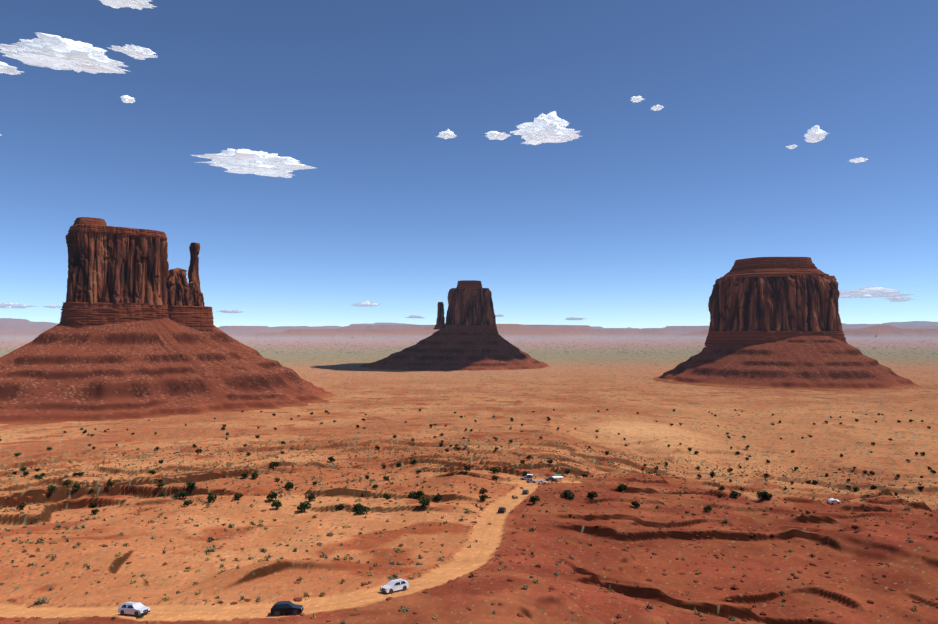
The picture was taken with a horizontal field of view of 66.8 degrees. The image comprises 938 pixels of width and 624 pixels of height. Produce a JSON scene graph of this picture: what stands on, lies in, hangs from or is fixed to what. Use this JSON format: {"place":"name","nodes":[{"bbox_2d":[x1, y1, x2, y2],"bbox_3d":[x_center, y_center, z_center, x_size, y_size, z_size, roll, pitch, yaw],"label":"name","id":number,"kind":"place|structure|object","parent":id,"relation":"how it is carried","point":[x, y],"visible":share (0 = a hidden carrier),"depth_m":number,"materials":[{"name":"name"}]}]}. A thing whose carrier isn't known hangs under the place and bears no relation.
{"place":"outdoors","nodes":[
{"label":"outdoors","id":0,"kind":"place"},
{"bbox_2d":[0,61,23,74],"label":"cloud","id":1,"kind":"structure","parent":0,"point":[5,68],"depth_m":6708.06,"materials":[{"name":"white"}]},
{"bbox_2d":[0,302,38,307],"bbox_3d":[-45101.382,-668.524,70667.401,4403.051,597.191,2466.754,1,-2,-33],"label":"cloud","id":2,"kind":"structure","parent":0,"point":[10,305],"depth_m":69999.13,"materials":[{"name":"white"}]},
{"bbox_2d":[43,304,61,307],"bbox_3d":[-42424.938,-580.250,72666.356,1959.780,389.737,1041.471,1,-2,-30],"label":"cloud","id":3,"kind":"structure","parent":0,"point":[54,306],"depth_m":72365.45,"materials":[{"name":"white"}]},
{"bbox_2d":[0,32,130,73],"bbox_3d":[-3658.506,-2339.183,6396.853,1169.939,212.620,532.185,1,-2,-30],"label":"cloud","id":4,"kind":"structure","parent":0,"point":[55,52],"depth_m":6317.20,"materials":[{"name":"white"}]},
{"bbox_2d":[121,95,134,102],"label":"cloud","id":5,"kind":"structure","parent":0,"point":[126,99],"depth_m":7597.09,"materials":[{"name":"white"}]},
{"bbox_2d":[100,0,156,9],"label":"cloud","id":6,"kind":"structure","parent":0,"point":[135,4],"depth_m":5356.69,"materials":[{"name":"white"}]},
{"bbox_2d":[107,44,157,59],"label":"cloud","id":7,"kind":"structure","parent":0,"point":[138,52],"depth_m":6284.15,"materials":[{"name":"white"}]},
{"bbox_2d":[216,310,243,312],"bbox_3d":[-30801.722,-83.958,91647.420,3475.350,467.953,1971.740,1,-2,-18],"label":"cloud","id":8,"kind":"structure","parent":0,"point":[231,311],"depth_m":91165.86,"materials":[{"name":"white"}]},
{"bbox_2d":[192,148,315,177],"bbox_3d":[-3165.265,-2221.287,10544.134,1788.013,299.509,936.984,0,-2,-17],"label":"cloud","id":9,"kind":"structure","parent":0,"point":[247,161],"depth_m":10361.97,"materials":[{"name":"white"}]},
{"bbox_2d":[352,300,380,306],"bbox_3d":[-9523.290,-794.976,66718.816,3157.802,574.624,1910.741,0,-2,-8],"label":"cloud","id":10,"kind":"structure","parent":0,"point":[366,303],"depth_m":66372.23,"materials":[{"name":"white"}]},
{"bbox_2d":[405,315,424,317],"bbox_3d":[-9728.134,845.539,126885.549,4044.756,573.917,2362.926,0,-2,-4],"label":"cloud","id":11,"kind":"structure","parent":0,"point":[414,316],"depth_m":126450.82,"materials":[{"name":"white"}]},
{"bbox_2d":[436,129,456,138],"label":"cloud","id":12,"kind":"structure","parent":0,"point":[447,134],"depth_m":8963.89,"materials":[{"name":"white"}]},
{"bbox_2d":[0,318,937,623],"bbox_3d":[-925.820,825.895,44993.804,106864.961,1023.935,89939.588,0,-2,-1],"label":"terrain","id":13,"kind":"structure","parent":0,"point":[610,374],"depth_m":278.61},
{"bbox_2d":[118,601,149,616],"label":"white suv","id":14,"kind":"object","parent":13,"relation":"on","point":[135,608],"visible":0.94,"depth_m":110.81,"materials":[{"name":"white paint"}]},
{"bbox_2d":[0,318,335,424],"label":"talus slope","id":15,"kind":"structure","parent":13,"relation":"on","point":[140,369],"depth_m":988.13,"materials":[{"name":"brown stone"}]},
{"bbox_2d":[59,217,213,330],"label":"butte","id":16,"kind":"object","parent":15,"relation":"on","point":[120,274],"visible":0.9,"depth_m":1067.52,"materials":[{"name":"brown stone"}]},
{"bbox_2d":[270,601,303,616],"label":"black suv","id":17,"kind":"object","parent":13,"relation":"on","point":[278,608],"visible":0.96,"depth_m":107.55,"materials":[{"name":"black paint"}]},
{"bbox_2d":[380,578,408,593],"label":"white suv","id":18,"kind":"object","parent":13,"relation":"on","point":[391,586],"visible":1,"depth_m":119.68,"materials":[{"name":"white paint"}]},
{"bbox_2d":[359,326,549,370],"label":"talus slope","id":19,"kind":"structure","parent":13,"relation":"on","point":[473,348],"depth_m":2234.34,"materials":[{"name":"brown stone"}]},
{"bbox_2d":[434,280,497,334],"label":"butte","id":20,"kind":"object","parent":19,"relation":"on","point":[470,302],"visible":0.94,"depth_m":2361.70,"materials":[{"name":"brown stone"}]},
{"bbox_2d":[0,409,935,514],"bbox_3d":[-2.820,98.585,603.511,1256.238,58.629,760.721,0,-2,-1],"label":"shrubs","id":21,"kind":"object","parent":13,"relation":"on","point":[359,507],"visible":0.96,"depth_m":313.00,"materials":[{"name":"green plant"}]},
{"bbox_2d":[0,437,937,623],"bbox_3d":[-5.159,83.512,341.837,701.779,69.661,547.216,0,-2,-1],"label":"shrubs","id":22,"kind":"object","parent":13,"relation":"on","point":[166,598],"visible":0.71,"depth_m":261.54,"materials":[{"name":"green plant"}]},
{"bbox_2d":[0,463,937,623],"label":"loose rocks","id":23,"kind":"object","parent":13,"relation":"on","point":[519,614],"visible":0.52,"depth_m":178.14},
{"bbox_2d":[498,507,505,512],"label":"car","id":24,"kind":"object","parent":13,"relation":"on","point":[501,509],"visible":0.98,"depth_m":225.53,"materials":[{"name":"grey paint"}]},
{"bbox_2d":[520,474,532,479],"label":"tour pickup truck","id":25,"kind":"object","parent":13,"relation":"on","point":[526,477],"visible":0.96,"depth_m":333.05,"materials":[{"name":"grey paint"}]},
{"bbox_2d":[526,479,536,482],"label":"silver suv","id":26,"kind":"object","parent":13,"relation":"on","point":[530,480],"visible":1,"depth_m":321.00,"materials":[{"name":"grey paint"}]},
{"bbox_2d":[537,480,546,484],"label":"car","id":27,"kind":"object","parent":13,"relation":"on","point":[539,482],"visible":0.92,"depth_m":312.53,"materials":[{"name":"white paint"}]},
{"bbox_2d":[552,474,562,481],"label":"vendor stall","id":28,"kind":"object","parent":13,"relation":"on","point":[557,476],"visible":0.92,"depth_m":327.77,"materials":[{"name":"white"}]},
{"bbox_2d":[653,336,924,390],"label":"talus slope","id":29,"kind":"structure","parent":13,"relation":"on","point":[821,363],"depth_m":1503.84,"materials":[{"name":"brown stone"}]},
{"bbox_2d":[704,257,846,345],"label":"butte","id":30,"kind":"object","parent":29,"relation":"on","point":[758,300],"visible":1,"depth_m":1595.14,"materials":[{"name":"brown stone"}]},
{"bbox_2d":[827,498,840,504],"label":"white car","id":31,"kind":"object","parent":13,"relation":"on","point":[831,501],"visible":0.88,"depth_m":269.67,"materials":[{"name":"white paint"}]},
{"bbox_2d":[0,0,937,328],"label":"sky","id":32,"kind":"structure","parent":0,"point":[633,221],"materials":[{"name":"blue"}]},
{"bbox_2d":[485,131,509,139],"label":"cloud","id":33,"kind":"structure","parent":0,"point":[491,135],"depth_m":8987.68,"materials":[{"name":"white"}]},
{"bbox_2d":[510,111,580,144],"bbox_3d":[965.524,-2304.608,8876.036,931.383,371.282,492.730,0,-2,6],"label":"cloud","id":34,"kind":"structure","parent":0,"point":[551,126],"depth_m":8764.83,"materials":[{"name":"white"}]},
{"bbox_2d":[565,317,585,319],"bbox_3d":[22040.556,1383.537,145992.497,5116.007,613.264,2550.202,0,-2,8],"label":"cloud","id":35,"kind":"structure","parent":0,"point":[572,318],"depth_m":145331.91,"materials":[{"name":"white"}]},
{"bbox_2d":[630,96,644,101],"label":"cloud","id":36,"kind":"structure","parent":0,"point":[637,98],"depth_m":7593.36,"materials":[{"name":"white"}]},
{"bbox_2d":[651,104,663,110],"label":"cloud","id":37,"kind":"structure","parent":0,"point":[657,107],"depth_m":7889.47,"materials":[{"name":"white"}]},
{"bbox_2d":[785,144,796,148],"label":"cloud","id":38,"kind":"structure","parent":0,"point":[792,146],"depth_m":9551.98,"materials":[{"name":"white"}]},
{"bbox_2d":[804,125,829,142],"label":"cloud","id":39,"kind":"structure","parent":0,"point":[815,133],"depth_m":8986.94,"materials":[{"name":"white"}]},
{"bbox_2d":[849,157,867,162],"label":"cloud","id":40,"kind":"structure","parent":0,"point":[858,160],"depth_m":10295.43,"materials":[{"name":"white"}]},
{"bbox_2d":[839,286,914,297],"bbox_3d":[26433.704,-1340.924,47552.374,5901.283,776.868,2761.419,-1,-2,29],"label":"cloud","id":41,"kind":"structure","parent":0,"point":[869,292],"depth_m":46678.91,"materials":[{"name":"white"}]},
{"bbox_2d":[885,296,913,301],"bbox_3d":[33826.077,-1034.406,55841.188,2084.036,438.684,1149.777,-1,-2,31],"label":"cloud","id":42,"kind":"structure","parent":0,"point":[898,299],"depth_m":55585.30,"materials":[{"name":"white"}]}
]}

